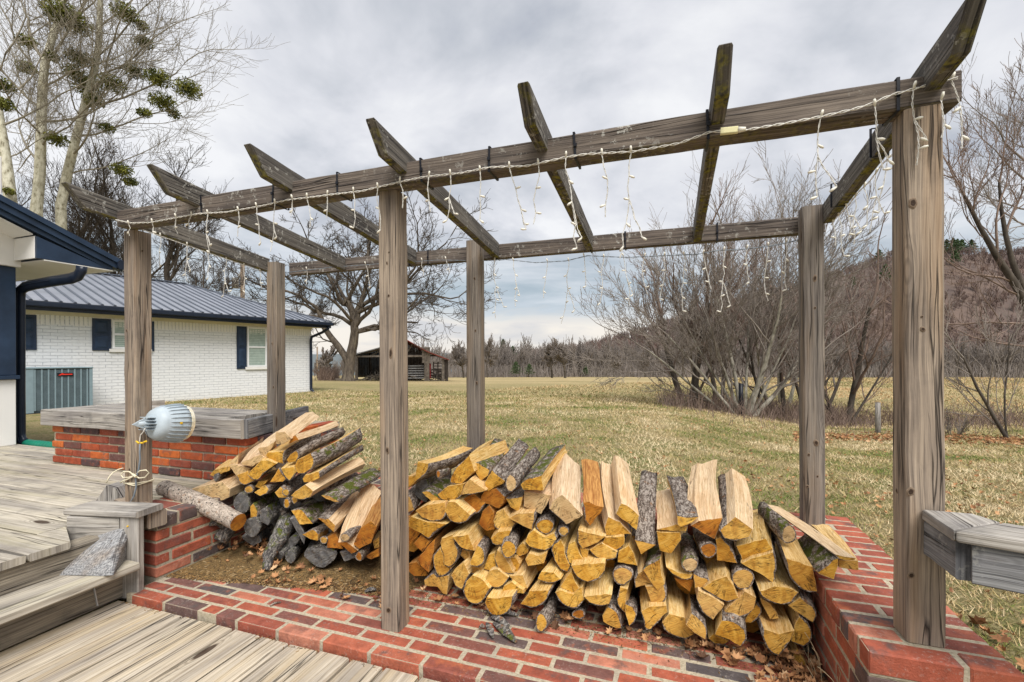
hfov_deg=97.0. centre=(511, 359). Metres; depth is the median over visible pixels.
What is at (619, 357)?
bare tree
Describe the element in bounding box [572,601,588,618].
firewood log
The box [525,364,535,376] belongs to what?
cedar bush
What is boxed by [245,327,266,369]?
window
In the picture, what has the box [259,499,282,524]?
firewood log
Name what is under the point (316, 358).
utility pole
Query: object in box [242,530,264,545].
firewood log
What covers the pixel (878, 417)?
fence post
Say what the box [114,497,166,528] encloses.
timber offcut
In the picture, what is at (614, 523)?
firewood log
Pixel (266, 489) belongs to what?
firewood log
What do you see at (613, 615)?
firewood log
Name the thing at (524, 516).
firewood log
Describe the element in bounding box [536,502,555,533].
firewood log
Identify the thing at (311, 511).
firewood log
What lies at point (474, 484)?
firewood log
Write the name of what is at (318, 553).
firewood log
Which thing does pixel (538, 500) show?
firewood log
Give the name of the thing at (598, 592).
firewood log
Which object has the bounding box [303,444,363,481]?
firewood log
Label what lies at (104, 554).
weathered chunk
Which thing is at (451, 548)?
firewood log
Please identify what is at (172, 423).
outdoor lamp
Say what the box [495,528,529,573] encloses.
firewood log
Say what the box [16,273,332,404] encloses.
brick house
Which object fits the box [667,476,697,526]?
firewood log
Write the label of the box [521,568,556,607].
firewood log
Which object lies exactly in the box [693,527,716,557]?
firewood log
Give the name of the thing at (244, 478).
firewood log
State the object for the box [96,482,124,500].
wood block
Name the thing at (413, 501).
firewood log
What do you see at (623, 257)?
string lights
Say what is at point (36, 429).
lawn
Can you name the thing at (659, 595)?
firewood log
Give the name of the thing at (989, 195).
bare tree
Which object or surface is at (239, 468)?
firewood log
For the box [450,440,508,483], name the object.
firewood log
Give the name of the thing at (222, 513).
firewood log
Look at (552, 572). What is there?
firewood log
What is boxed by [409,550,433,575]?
firewood log
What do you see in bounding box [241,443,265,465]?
firewood log
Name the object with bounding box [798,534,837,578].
firewood log
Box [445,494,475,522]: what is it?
firewood log
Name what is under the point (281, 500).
firewood log
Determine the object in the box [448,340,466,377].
bare tree
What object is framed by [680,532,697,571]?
firewood log
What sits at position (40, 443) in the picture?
drain pipe
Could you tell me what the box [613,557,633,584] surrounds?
firewood log
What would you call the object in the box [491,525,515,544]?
firewood log
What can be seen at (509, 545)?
firewood log
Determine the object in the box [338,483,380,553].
firewood log
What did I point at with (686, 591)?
firewood log
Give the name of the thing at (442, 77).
sky
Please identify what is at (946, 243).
pine tree
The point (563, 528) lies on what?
firewood log
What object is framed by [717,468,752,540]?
firewood log
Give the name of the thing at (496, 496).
firewood log
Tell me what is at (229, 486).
firewood log
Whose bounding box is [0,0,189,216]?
sycamore tree
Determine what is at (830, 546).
firewood log
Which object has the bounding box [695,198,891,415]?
multi stem tree
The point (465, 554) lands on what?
firewood log
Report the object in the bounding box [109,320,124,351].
window
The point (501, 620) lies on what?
bark chip
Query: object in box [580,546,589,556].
firewood log
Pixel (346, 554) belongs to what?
firewood log
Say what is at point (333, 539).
firewood log
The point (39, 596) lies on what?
deck steps
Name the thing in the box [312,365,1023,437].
dry brush
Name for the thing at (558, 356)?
bare tree
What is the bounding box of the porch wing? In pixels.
[0,156,123,446]
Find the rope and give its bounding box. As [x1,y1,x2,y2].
[106,468,153,485]
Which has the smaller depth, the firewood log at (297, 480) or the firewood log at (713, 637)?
the firewood log at (713, 637)
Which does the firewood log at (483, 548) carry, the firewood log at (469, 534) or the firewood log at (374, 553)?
the firewood log at (469, 534)
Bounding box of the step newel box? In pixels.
[63,501,162,597]
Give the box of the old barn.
[355,340,448,380]
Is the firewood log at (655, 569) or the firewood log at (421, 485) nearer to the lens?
the firewood log at (655, 569)
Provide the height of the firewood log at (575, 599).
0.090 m
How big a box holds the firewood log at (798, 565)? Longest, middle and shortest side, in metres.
0.412 x 0.110 x 0.092 m
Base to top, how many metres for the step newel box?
0.401 m
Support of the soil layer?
on the brick patio
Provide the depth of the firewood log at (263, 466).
2.39 m
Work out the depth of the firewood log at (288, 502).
2.31 m
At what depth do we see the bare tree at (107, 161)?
36.51 m
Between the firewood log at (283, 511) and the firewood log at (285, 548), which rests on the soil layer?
the firewood log at (285, 548)
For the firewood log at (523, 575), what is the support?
on the firewood log at (510, 584)
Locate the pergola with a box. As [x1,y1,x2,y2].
[61,0,986,647]
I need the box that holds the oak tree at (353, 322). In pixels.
[210,191,504,380]
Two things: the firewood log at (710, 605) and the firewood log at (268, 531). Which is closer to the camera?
the firewood log at (710, 605)
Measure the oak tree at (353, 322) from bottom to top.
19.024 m
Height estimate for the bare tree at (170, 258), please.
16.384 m
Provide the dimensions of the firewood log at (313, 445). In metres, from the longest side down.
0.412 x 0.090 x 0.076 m
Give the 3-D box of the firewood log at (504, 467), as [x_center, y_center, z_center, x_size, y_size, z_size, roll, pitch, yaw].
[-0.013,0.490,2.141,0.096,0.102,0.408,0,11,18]
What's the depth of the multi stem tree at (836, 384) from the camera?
15.93 m
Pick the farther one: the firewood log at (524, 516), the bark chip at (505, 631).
the firewood log at (524, 516)
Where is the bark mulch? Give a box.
[121,547,820,681]
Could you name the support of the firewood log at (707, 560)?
on the firewood log at (719, 584)
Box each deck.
[0,444,210,570]
[0,601,438,681]
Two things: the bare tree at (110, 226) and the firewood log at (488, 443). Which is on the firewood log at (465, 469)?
the firewood log at (488, 443)
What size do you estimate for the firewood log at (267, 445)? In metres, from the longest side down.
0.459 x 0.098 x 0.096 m
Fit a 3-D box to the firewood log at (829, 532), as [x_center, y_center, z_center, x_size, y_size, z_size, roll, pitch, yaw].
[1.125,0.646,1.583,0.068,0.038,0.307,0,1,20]
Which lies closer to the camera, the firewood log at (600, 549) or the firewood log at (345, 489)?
the firewood log at (600, 549)
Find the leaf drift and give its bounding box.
[792,430,1023,669]
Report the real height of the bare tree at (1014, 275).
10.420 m
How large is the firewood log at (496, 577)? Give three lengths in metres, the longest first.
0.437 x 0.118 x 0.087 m
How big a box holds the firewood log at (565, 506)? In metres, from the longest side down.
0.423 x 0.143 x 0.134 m
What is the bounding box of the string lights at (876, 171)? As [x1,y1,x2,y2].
[830,127,891,256]
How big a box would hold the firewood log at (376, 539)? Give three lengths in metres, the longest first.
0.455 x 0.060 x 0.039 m
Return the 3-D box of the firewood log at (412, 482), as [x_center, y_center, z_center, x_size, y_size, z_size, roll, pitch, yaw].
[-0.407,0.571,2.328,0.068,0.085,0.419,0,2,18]
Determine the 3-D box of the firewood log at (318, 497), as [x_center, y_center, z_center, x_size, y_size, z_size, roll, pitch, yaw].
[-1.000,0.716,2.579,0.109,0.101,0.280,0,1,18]
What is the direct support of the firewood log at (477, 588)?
on the brick patio
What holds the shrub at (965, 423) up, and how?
on the lawn at (36, 429)
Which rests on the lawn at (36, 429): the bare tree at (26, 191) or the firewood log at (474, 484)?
the bare tree at (26, 191)
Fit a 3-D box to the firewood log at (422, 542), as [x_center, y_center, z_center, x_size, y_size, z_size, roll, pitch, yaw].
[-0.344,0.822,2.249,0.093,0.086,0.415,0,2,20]
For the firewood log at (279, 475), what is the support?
on the firewood log at (297, 480)
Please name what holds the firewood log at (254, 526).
on the firewood log at (256, 539)
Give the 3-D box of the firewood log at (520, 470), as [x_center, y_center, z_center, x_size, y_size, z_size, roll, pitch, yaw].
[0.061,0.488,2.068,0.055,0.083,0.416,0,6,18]
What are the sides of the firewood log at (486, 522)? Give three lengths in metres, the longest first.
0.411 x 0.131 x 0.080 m
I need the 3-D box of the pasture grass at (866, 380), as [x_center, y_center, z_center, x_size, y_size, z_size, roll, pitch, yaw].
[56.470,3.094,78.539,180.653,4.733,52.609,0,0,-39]
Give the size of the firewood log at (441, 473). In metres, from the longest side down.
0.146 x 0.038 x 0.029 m
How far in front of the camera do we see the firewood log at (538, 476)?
1.96 m
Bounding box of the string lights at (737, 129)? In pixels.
[115,72,968,257]
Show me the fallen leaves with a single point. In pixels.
(785, 656)
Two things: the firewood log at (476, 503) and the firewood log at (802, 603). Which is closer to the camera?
the firewood log at (802, 603)
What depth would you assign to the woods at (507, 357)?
136.99 m
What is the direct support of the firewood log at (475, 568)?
on the firewood log at (461, 575)
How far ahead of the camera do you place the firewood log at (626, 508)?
1.83 m
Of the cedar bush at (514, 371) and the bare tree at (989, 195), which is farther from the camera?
the cedar bush at (514, 371)
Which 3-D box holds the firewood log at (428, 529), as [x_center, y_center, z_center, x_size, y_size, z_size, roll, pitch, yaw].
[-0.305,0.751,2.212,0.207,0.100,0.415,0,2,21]
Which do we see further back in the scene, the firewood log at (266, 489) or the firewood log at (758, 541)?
the firewood log at (266, 489)
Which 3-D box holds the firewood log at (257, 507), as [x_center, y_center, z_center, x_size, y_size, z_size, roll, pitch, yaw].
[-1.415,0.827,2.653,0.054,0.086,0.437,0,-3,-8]
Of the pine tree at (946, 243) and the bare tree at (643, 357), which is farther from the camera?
the pine tree at (946, 243)
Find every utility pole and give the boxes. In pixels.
[225,264,265,303]
[316,347,317,378]
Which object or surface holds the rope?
attached to the pergola
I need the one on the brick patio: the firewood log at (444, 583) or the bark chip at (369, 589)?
the firewood log at (444, 583)
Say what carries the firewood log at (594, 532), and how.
on the firewood log at (585, 551)
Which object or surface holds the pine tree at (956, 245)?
on the hill at (964, 306)
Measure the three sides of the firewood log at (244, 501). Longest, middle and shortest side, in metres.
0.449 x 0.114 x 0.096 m
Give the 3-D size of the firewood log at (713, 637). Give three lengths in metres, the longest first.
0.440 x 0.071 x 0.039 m
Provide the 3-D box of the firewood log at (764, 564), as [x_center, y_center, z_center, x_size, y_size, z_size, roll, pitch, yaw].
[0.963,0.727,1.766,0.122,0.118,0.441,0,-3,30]
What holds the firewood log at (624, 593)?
on the firewood log at (631, 605)
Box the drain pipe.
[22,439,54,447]
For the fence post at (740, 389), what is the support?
on the lawn at (36, 429)
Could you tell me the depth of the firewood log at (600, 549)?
1.77 m
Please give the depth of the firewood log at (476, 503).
2.00 m
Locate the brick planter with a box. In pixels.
[40,400,339,479]
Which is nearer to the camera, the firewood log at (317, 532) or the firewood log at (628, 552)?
the firewood log at (628, 552)
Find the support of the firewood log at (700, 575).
on the firewood log at (710, 605)
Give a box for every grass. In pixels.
[286,377,1023,426]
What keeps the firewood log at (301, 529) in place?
on the firewood log at (293, 540)
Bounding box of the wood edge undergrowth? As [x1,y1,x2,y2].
[418,362,1023,377]
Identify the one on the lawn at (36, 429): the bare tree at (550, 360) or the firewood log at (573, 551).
the bare tree at (550, 360)
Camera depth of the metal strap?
1.96 m
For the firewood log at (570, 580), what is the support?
on the firewood log at (575, 599)
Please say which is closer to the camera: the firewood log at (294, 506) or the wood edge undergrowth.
the firewood log at (294, 506)
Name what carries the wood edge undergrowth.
on the lawn at (36, 429)
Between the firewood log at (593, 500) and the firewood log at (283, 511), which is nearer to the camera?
the firewood log at (593, 500)
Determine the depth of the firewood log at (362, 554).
2.16 m
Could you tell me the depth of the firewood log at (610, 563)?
1.90 m
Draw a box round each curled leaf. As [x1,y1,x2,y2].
[433,595,444,600]
[559,611,570,617]
[596,605,605,610]
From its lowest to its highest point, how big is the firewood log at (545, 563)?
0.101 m
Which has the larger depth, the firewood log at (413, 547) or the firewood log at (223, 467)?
the firewood log at (223, 467)
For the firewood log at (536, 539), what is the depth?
1.86 m
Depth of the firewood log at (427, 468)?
2.17 m
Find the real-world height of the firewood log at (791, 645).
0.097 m
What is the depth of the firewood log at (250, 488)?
2.43 m
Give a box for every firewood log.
[155,480,245,530]
[192,473,255,500]
[209,511,249,543]
[210,459,232,475]
[213,469,233,481]
[229,462,257,475]
[230,437,263,463]
[234,488,264,512]
[237,467,275,484]
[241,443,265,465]
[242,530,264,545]
[244,481,258,492]
[244,516,270,536]
[247,457,278,479]
[250,490,278,516]
[254,478,292,495]
[255,466,281,487]
[258,432,276,456]
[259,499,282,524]
[262,514,294,571]
[262,524,295,542]
[266,433,320,463]
[270,466,285,481]
[271,507,293,525]
[275,412,318,443]
[275,473,306,497]
[276,532,307,558]
[279,498,291,507]
[281,448,319,480]
[282,486,297,495]
[284,494,292,507]
[285,538,307,562]
[286,523,317,548]
[287,427,345,462]
[289,421,338,443]
[290,497,312,511]
[290,515,311,542]
[291,457,364,499]
[291,497,302,503]
[291,498,333,524]
[295,428,362,473]
[302,523,328,540]
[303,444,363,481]
[304,539,337,567]
[312,472,357,501]
[318,491,358,531]
[320,532,330,543]
[321,468,379,501]
[327,527,343,548]
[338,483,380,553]
[340,525,360,541]
[340,545,366,560]
[354,496,380,548]
[355,540,380,560]
[366,542,380,558]
[373,530,380,548]
[408,472,417,487]
[408,484,420,511]
[409,498,429,544]
[409,513,451,538]
[409,533,421,551]
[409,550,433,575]
[414,469,450,501]
[414,526,446,551]
[415,446,472,481]
[416,499,447,520]
[418,522,460,571]
[422,477,451,500]
[424,556,463,593]
[433,547,458,575]
[436,467,449,477]
[438,474,475,500]
[441,522,464,566]
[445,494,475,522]
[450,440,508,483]
[451,544,493,589]
[453,504,489,550]
[460,549,474,559]
[462,473,490,494]
[463,566,493,603]
[464,492,487,512]
[470,439,493,454]
[470,535,492,566]
[471,545,496,573]
[475,438,508,479]
[479,502,507,530]
[481,467,532,507]
[483,528,494,538]
[484,545,499,569]
[485,439,528,490]
[485,578,519,615]
[486,565,509,587]
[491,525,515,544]
[493,503,516,528]
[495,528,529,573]
[501,523,525,557]
[502,569,537,592]
[506,447,540,491]
[506,486,524,510]
[509,503,538,529]
[509,558,536,587]
[510,553,526,570]
[516,529,530,555]
[521,444,566,489]
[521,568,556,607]
[524,474,552,513]
[525,515,560,549]
[525,547,548,565]
[527,547,552,570]
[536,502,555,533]
[536,588,558,631]
[538,556,565,582]
[549,453,582,523]
[552,510,583,571]
[555,580,586,607]
[558,520,569,535]
[560,566,580,591]
[566,513,583,563]
[571,551,606,581]
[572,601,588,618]
[577,513,605,547]
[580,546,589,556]
[581,459,603,524]
[584,567,613,605]
[589,539,617,559]
[599,461,630,534]
[602,581,625,628]
[603,534,624,549]
[605,550,618,567]
[611,455,638,529]
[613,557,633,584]
[617,574,633,612]
[618,529,638,564]
[624,523,645,554]
[625,583,638,625]
[633,550,651,587]
[635,470,656,553]
[640,585,666,629]
[643,531,666,590]
[645,579,666,601]
[656,489,687,530]
[657,529,680,552]
[662,568,694,638]
[664,531,691,579]
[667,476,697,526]
[674,575,692,590]
[675,572,695,594]
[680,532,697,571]
[685,593,706,638]
[687,459,721,538]
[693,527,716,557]
[693,534,737,601]
[693,546,708,587]
[693,548,723,618]
[703,537,730,565]
[705,615,728,644]
[715,529,736,562]
[715,607,746,645]
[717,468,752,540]
[723,541,755,616]
[730,554,753,589]
[736,509,772,559]
[740,527,776,581]
[745,598,760,622]
[746,620,759,632]
[752,581,793,654]
[753,544,797,603]
[754,579,778,618]
[758,501,796,542]
[767,524,816,591]
[769,505,854,559]
[776,544,816,622]
[784,604,811,646]
[786,639,805,664]
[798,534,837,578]
[811,524,858,569]
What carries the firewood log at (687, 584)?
on the firewood log at (686, 591)
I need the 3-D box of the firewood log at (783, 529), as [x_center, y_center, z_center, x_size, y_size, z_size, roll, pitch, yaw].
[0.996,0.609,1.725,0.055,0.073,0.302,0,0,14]
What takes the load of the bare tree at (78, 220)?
on the lawn at (36, 429)
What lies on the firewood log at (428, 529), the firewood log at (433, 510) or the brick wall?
the firewood log at (433, 510)
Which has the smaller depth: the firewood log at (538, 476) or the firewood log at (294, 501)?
the firewood log at (538, 476)
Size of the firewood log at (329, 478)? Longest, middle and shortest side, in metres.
0.424 x 0.143 x 0.090 m
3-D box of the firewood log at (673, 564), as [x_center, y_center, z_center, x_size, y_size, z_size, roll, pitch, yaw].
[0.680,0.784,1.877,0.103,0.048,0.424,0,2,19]
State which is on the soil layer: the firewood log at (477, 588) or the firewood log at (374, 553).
the firewood log at (374, 553)
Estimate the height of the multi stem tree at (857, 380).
6.695 m
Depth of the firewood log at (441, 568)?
2.00 m
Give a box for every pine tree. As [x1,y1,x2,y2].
[879,264,891,279]
[944,239,955,256]
[948,250,963,263]
[950,238,967,252]
[960,239,967,251]
[965,239,980,253]
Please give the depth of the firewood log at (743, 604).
1.59 m
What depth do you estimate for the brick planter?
3.13 m
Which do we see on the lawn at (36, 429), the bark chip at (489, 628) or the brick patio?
the brick patio
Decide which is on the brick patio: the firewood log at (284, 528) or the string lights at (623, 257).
the firewood log at (284, 528)
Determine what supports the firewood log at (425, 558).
on the firewood log at (444, 583)
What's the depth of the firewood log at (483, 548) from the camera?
1.90 m
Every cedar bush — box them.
[509,362,522,373]
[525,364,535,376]
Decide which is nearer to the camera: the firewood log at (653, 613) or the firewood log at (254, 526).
the firewood log at (653, 613)
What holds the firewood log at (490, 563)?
on the firewood log at (477, 588)
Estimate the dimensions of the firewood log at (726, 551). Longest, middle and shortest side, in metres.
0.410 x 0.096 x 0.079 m
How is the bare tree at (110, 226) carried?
on the lawn at (36, 429)
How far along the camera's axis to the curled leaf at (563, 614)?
1.85 m
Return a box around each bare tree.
[11,112,226,280]
[16,173,60,211]
[43,93,152,273]
[49,121,151,274]
[88,138,254,280]
[154,219,248,297]
[316,345,337,369]
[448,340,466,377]
[485,333,496,377]
[540,337,556,377]
[550,337,568,377]
[609,350,623,376]
[639,351,652,376]
[831,33,1023,357]
[943,43,1023,253]
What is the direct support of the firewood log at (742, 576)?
on the firewood log at (753, 615)
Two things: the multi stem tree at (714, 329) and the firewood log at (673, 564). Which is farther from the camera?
the multi stem tree at (714, 329)
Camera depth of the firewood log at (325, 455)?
2.37 m
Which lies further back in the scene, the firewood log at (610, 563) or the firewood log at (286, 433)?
the firewood log at (286, 433)
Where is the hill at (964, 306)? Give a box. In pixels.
[519,254,1023,374]
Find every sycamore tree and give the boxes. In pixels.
[0,0,151,202]
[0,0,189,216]
[0,0,287,229]
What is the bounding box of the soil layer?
[168,531,426,586]
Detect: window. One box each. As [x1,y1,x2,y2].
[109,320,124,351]
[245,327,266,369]
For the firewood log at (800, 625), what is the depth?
1.54 m
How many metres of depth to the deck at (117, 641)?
1.66 m
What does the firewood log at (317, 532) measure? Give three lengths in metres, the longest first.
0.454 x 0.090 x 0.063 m
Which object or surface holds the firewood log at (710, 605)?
on the firewood log at (695, 618)
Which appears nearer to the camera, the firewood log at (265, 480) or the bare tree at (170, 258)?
the firewood log at (265, 480)
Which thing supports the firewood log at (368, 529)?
on the firewood log at (362, 554)
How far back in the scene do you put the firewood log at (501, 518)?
1.94 m
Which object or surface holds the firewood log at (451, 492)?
on the firewood log at (433, 510)
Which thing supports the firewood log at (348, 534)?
on the firewood log at (368, 529)
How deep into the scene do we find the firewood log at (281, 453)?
2.45 m
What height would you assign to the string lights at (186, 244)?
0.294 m
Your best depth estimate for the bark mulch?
2.13 m
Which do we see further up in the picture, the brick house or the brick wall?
the brick house
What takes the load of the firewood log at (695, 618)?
on the brick patio
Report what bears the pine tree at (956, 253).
on the hill at (964, 306)
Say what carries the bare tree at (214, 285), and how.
on the lawn at (36, 429)
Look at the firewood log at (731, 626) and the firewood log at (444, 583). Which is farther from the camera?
the firewood log at (444, 583)
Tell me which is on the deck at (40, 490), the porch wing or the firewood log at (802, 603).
the porch wing
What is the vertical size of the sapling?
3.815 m
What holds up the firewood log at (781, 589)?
on the firewood log at (769, 608)
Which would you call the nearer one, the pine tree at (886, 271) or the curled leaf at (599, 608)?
the curled leaf at (599, 608)
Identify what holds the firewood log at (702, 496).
on the firewood log at (707, 547)
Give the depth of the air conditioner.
9.33 m
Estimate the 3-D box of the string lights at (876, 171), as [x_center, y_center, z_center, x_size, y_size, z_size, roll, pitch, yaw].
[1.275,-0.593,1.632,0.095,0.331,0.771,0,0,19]
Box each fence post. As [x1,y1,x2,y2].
[738,384,743,415]
[875,402,880,432]
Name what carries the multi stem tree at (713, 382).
on the lawn at (36, 429)
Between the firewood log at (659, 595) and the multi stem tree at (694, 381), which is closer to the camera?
the firewood log at (659, 595)
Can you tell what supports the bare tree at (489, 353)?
on the lawn at (36, 429)
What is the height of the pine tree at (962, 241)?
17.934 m
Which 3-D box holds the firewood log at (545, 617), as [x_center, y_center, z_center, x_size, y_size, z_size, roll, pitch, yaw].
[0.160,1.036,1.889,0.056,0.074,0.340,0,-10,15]
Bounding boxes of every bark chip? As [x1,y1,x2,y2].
[365,587,375,591]
[486,622,493,637]
[491,615,509,627]
[493,622,516,642]
[506,610,518,615]
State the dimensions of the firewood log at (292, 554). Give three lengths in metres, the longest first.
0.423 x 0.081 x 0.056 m
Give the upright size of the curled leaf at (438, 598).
0.030 m
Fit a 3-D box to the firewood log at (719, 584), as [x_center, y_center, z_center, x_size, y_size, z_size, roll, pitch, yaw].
[0.807,0.797,1.810,0.127,0.110,0.432,0,5,18]
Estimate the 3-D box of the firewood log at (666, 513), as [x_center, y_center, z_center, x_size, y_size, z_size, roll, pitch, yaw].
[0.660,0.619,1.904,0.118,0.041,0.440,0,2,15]
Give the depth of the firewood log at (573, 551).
1.82 m
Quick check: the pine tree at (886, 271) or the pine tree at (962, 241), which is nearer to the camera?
the pine tree at (886, 271)
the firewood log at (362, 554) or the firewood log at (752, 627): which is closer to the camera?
the firewood log at (752, 627)
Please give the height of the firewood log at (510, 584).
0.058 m
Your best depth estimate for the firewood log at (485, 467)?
2.03 m
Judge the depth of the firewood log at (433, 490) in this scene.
2.15 m
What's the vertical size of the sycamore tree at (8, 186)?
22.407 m
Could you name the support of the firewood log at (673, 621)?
on the brick patio
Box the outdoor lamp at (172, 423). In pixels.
[130,403,195,501]
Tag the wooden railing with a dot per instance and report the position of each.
(979, 550)
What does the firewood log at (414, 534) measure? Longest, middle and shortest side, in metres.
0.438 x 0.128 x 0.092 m
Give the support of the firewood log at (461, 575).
on the firewood log at (477, 588)
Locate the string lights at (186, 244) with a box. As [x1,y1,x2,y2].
[143,230,264,297]
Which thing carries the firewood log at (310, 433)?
on the firewood log at (313, 445)
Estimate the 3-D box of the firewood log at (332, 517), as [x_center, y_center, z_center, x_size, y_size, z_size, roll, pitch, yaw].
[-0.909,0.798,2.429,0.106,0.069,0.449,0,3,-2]
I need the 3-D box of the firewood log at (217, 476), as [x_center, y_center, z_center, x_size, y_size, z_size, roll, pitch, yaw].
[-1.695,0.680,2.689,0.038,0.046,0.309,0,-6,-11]
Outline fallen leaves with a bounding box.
[207,535,827,681]
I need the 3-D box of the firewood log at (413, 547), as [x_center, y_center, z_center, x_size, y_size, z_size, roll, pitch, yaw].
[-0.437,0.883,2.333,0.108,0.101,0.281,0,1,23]
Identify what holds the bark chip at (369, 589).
on the bark mulch
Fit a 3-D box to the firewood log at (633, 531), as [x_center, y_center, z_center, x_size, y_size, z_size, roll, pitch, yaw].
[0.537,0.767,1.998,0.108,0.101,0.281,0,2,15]
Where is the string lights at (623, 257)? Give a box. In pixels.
[285,223,797,323]
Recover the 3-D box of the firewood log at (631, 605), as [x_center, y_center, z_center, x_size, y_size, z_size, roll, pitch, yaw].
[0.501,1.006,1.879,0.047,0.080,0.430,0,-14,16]
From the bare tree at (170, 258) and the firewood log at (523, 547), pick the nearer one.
the firewood log at (523, 547)
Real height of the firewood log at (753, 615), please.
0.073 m
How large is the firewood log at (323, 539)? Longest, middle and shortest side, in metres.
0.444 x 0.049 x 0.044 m
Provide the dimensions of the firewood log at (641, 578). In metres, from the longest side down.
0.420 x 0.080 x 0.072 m
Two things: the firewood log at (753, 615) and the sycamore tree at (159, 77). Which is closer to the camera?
the firewood log at (753, 615)
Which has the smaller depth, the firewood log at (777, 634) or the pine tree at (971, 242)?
the firewood log at (777, 634)
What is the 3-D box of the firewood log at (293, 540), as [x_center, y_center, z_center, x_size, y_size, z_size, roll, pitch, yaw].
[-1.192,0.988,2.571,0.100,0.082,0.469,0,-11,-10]
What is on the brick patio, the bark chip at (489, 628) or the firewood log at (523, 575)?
the bark chip at (489, 628)
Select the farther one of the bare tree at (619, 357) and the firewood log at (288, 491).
the bare tree at (619, 357)
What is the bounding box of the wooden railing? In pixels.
[922,510,1023,593]
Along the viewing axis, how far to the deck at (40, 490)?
2.61 m
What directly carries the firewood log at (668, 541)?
on the firewood log at (655, 569)
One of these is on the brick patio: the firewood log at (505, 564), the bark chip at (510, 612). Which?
the bark chip at (510, 612)
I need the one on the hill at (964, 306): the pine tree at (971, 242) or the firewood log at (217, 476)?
the pine tree at (971, 242)
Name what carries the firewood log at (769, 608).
on the firewood log at (777, 634)
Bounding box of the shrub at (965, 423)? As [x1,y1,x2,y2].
[944,408,972,435]
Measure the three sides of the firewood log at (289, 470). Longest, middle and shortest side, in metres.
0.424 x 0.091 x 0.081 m
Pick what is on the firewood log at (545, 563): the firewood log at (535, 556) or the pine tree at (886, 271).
the firewood log at (535, 556)
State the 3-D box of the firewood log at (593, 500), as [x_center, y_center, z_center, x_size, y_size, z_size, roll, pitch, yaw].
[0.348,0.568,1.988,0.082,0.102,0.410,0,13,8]
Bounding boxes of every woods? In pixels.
[313,328,1023,377]
[488,245,1023,371]
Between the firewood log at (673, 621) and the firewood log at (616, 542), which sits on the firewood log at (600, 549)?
the firewood log at (616, 542)
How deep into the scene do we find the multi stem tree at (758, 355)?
17.43 m
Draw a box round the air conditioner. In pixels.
[26,367,92,413]
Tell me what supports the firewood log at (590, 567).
on the firewood log at (598, 592)
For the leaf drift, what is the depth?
8.32 m
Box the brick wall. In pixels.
[120,470,1023,681]
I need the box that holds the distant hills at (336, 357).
[312,352,464,375]
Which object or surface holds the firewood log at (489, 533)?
on the firewood log at (483, 548)
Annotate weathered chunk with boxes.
[60,529,127,575]
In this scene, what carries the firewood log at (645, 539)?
on the firewood log at (655, 569)
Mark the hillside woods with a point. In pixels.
(1018, 251)
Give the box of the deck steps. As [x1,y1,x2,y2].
[0,535,139,650]
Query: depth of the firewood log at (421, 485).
2.17 m
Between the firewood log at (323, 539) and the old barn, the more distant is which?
the old barn
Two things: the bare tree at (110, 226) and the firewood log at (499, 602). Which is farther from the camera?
the bare tree at (110, 226)
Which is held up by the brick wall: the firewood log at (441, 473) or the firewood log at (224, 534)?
the firewood log at (224, 534)
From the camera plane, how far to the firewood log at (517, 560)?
1.90 m
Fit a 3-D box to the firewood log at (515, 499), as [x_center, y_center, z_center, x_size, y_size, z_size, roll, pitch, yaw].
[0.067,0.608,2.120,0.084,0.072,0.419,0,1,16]
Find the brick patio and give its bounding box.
[127,540,826,681]
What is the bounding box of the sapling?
[872,268,1023,437]
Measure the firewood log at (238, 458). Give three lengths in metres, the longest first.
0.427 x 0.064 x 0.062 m
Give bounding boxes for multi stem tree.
[556,141,891,415]
[620,166,782,404]
[649,153,769,399]
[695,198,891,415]
[699,153,891,402]
[741,203,967,423]
[745,213,891,410]
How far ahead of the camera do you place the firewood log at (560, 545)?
1.84 m
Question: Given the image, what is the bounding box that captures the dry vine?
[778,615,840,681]
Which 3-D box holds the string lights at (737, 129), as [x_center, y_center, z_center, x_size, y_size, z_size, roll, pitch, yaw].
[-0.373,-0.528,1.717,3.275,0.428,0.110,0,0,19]
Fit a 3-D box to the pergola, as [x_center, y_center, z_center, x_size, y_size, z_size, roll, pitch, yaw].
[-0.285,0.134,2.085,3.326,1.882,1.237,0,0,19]
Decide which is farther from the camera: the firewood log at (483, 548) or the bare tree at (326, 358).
the bare tree at (326, 358)
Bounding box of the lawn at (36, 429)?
[0,375,1023,672]
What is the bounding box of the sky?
[0,0,1023,353]
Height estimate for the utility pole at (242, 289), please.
9.104 m

